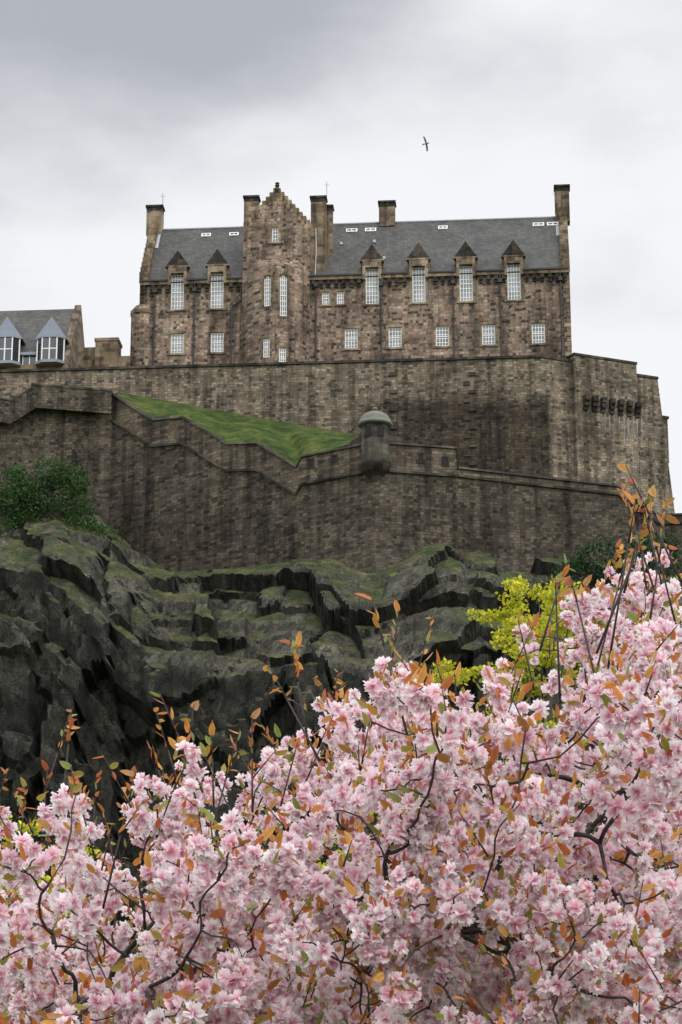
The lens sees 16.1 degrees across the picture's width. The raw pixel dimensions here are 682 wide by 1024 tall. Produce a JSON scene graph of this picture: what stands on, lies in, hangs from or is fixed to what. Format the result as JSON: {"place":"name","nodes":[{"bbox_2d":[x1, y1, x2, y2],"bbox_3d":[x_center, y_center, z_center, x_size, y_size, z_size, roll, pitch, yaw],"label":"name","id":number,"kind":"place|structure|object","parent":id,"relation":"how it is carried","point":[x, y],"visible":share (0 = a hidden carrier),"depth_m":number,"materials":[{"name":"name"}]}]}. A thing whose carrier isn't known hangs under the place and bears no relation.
{"place":"outdoors","nodes":[
{"label":"outdoors","id":0,"kind":"place"},
{"bbox_2d":[0,364,61,369],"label":"annexe ashlar walls","id":1,"kind":"structure","parent":0,"point":[30,366],"depth_m":205.71,"materials":[{"name":"beige stone"}]},
{"bbox_2d":[0,309,73,351],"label":"roof","id":2,"kind":"structure","parent":1,"relation":"on","point":[29,325],"depth_m":210.44,"materials":[{"name":"grey stone"}]},
{"bbox_2d":[0,317,69,366],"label":"dormer roofs","id":3,"kind":"structure","parent":2,"relation":"attached to","point":[51,328],"depth_m":205.90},
{"bbox_2d":[1,337,64,364],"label":"window frames","id":4,"kind":"structure","parent":3,"relation":"in","point":[11,348],"depth_m":205.29,"materials":[{"name":"white wood"}]},
{"bbox_2d":[0,337,65,364],"bbox_3d":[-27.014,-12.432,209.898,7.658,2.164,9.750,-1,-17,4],"label":"annexe glazing","id":5,"kind":"structure","parent":4,"relation":"in","point":[45,352],"depth_m":205.31,"materials":[{"name":"glass"}]},
{"bbox_2d":[116,392,358,464],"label":"bank grass","id":6,"kind":"structure","parent":0,"point":[293,443],"depth_m":187.14,"materials":[{"name":"green plant"}]},
{"bbox_2d":[0,463,681,1023],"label":"cherry tree","id":7,"kind":"object","parent":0,"point":[482,973],"depth_m":7.73,"materials":[{"name":"pink plant"}]},
{"bbox_2d":[0,499,681,1006],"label":"rock cliff","id":8,"kind":"structure","parent":0,"point":[100,635],"depth_m":166.53,"materials":[{"name":"grey stone"}]},
{"bbox_2d":[0,454,122,544],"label":"scrub ivy on crag","id":9,"kind":"object","parent":8,"relation":"on","point":[23,490],"visible":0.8,"depth_m":181.09,"materials":[{"name":"green plant"}]},
{"bbox_2d":[0,355,674,513],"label":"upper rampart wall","id":10,"kind":"structure","parent":8,"relation":"on","point":[530,416],"depth_m":192.94,"materials":[{"name":"stone"}]},
{"bbox_2d":[62,305,130,367],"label":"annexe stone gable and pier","id":11,"kind":"structure","parent":10,"relation":"on","point":[104,352],"depth_m":198.46,"materials":[{"name":"beige stone"}]},
{"bbox_2d":[0,352,668,418],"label":"wall coping","id":12,"kind":"object","parent":10,"relation":"on","point":[567,359],"visible":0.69,"depth_m":194.28,"materials":[{"name":"stone"}]},
{"bbox_2d":[130,187,571,362],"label":"stone trim","id":13,"kind":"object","parent":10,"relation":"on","point":[321,219],"visible":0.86,"depth_m":199.93,"materials":[{"name":"brown stone"}]},
{"bbox_2d":[384,372,476,465],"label":"quoin stones","id":14,"kind":"object","parent":10,"relation":"attached to","point":[471,427],"visible":0.64,"depth_m":192.11,"materials":[{"name":"stone"}]},
{"bbox_2d":[583,394,641,417],"bbox_3d":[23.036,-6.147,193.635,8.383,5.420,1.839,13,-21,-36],"label":"corbels","id":15,"kind":"object","parent":10,"relation":"attached to","point":[612,403],"visible":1,"depth_m":193.19,"materials":[{"name":"stone"}]},
{"bbox_2d":[605,414,642,443],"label":"water stains","id":16,"kind":"object","parent":10,"relation":"attached to","point":[624,427],"visible":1,"depth_m":193.41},
{"bbox_2d":[0,385,681,574],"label":"masonry wall","id":17,"kind":"structure","parent":8,"relation":"on","point":[178,508],"depth_m":177.91,"materials":[{"name":"stone"}]},
{"bbox_2d":[0,383,681,524],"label":"wall coping","id":18,"kind":"object","parent":17,"relation":"on","point":[394,439],"depth_m":177.27,"materials":[{"name":"stone"}]},
{"bbox_2d":[309,454,447,467],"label":"wall openings","id":19,"kind":"object","parent":18,"relation":"on","point":[420,459],"depth_m":175.70,"materials":[{"name":"black"}]},
{"bbox_2d":[359,422,390,481],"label":"sentry turret","id":20,"kind":"object","parent":17,"relation":"attached to","point":[374,464],"visible":0.99,"depth_m":174.00,"materials":[{"name":"stone"}]},
{"bbox_2d":[366,426,383,436],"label":"turret windows","id":21,"kind":"structure","parent":20,"relation":"in","point":[368,430],"depth_m":174.29,"materials":[{"name":"black glass"}]},
{"bbox_2d":[358,407,392,428],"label":"turret dome","id":22,"kind":"structure","parent":20,"relation":"on","point":[374,416],"depth_m":174.62,"materials":[{"name":"grey stone"}]},
{"bbox_2d":[111,395,681,521],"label":"parapet wall","id":23,"kind":"structure","parent":17,"relation":"on","point":[243,456],"depth_m":178.47,"materials":[{"name":"stone"}]},
{"bbox_2d":[552,527,681,594],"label":"bush","id":24,"kind":"object","parent":8,"relation":"on","point":[582,563],"visible":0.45,"depth_m":155.28,"materials":[{"name":"green plant"}]},
{"bbox_2d":[0,0,681,512],"label":"sky","id":25,"kind":"structure","parent":0,"point":[110,110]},
{"bbox_2d":[130,197,571,365],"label":"hospital rubble walls","id":26,"kind":"structure","parent":0,"point":[255,322],"depth_m":198.62,"materials":[{"name":"brown stone"}]},
{"bbox_2d":[140,190,568,365],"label":"gutters and downpipes","id":27,"kind":"object","parent":26,"relation":"attached to","point":[194,290],"visible":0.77,"depth_m":198.86,"materials":[{"name":"metal"}]},
{"bbox_2d":[149,218,560,279],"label":"roof","id":28,"kind":"structure","parent":26,"relation":"on","point":[488,242],"depth_m":203.55,"materials":[{"name":"grey stone"}]},
{"bbox_2d":[155,216,558,273],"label":"roof flashing","id":29,"kind":"object","parent":28,"relation":"on","point":[341,243],"visible":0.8,"depth_m":206.07,"materials":[{"name":"grey metal"}]},
{"bbox_2d":[142,182,569,293],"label":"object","id":30,"kind":"object","parent":26,"relation":"attached to","point":[418,251],"visible":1,"depth_m":199.94,"materials":[{"name":"brown stone"}]},
{"bbox_2d":[150,187,565,209],"bbox_3d":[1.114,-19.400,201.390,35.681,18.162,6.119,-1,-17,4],"label":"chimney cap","id":31,"kind":"object","parent":30,"relation":"on","point":[383,204],"visible":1,"depth_m":205.58,"materials":[{"name":"stone"}]},
{"bbox_2d":[171,222,557,361],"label":"hospital sash frames","id":32,"kind":"structure","parent":26,"relation":"in","point":[341,301],"depth_m":199.06,"materials":[{"name":"white wood"}]},
{"bbox_2d":[172,223,556,360],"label":"hospital glazing","id":33,"kind":"structure","parent":32,"relation":"in","point":[515,286],"depth_m":199.14,"materials":[{"name":"glass"}]},
{"bbox_2d":[422,136,428,150],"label":"gull","id":34,"kind":"object","parent":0,"point":[426,143],"visible":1,"depth_m":219.39,"materials":[{"name":"grey"}]},
{"bbox_2d":[471,597,609,880],"bbox_3d":[3.578,10.943,61.382,10.621,18.994,5.724,0,-17,0],"label":"young tree trunk and limbs","id":35,"kind":"object","parent":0,"point":[549,705],"visible":0.04,"depth_m":63.23,"materials":[{"name":"brown plant"}]},
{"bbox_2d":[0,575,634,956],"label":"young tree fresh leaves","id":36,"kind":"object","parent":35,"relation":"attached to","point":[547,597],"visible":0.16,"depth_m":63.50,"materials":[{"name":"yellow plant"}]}
]}

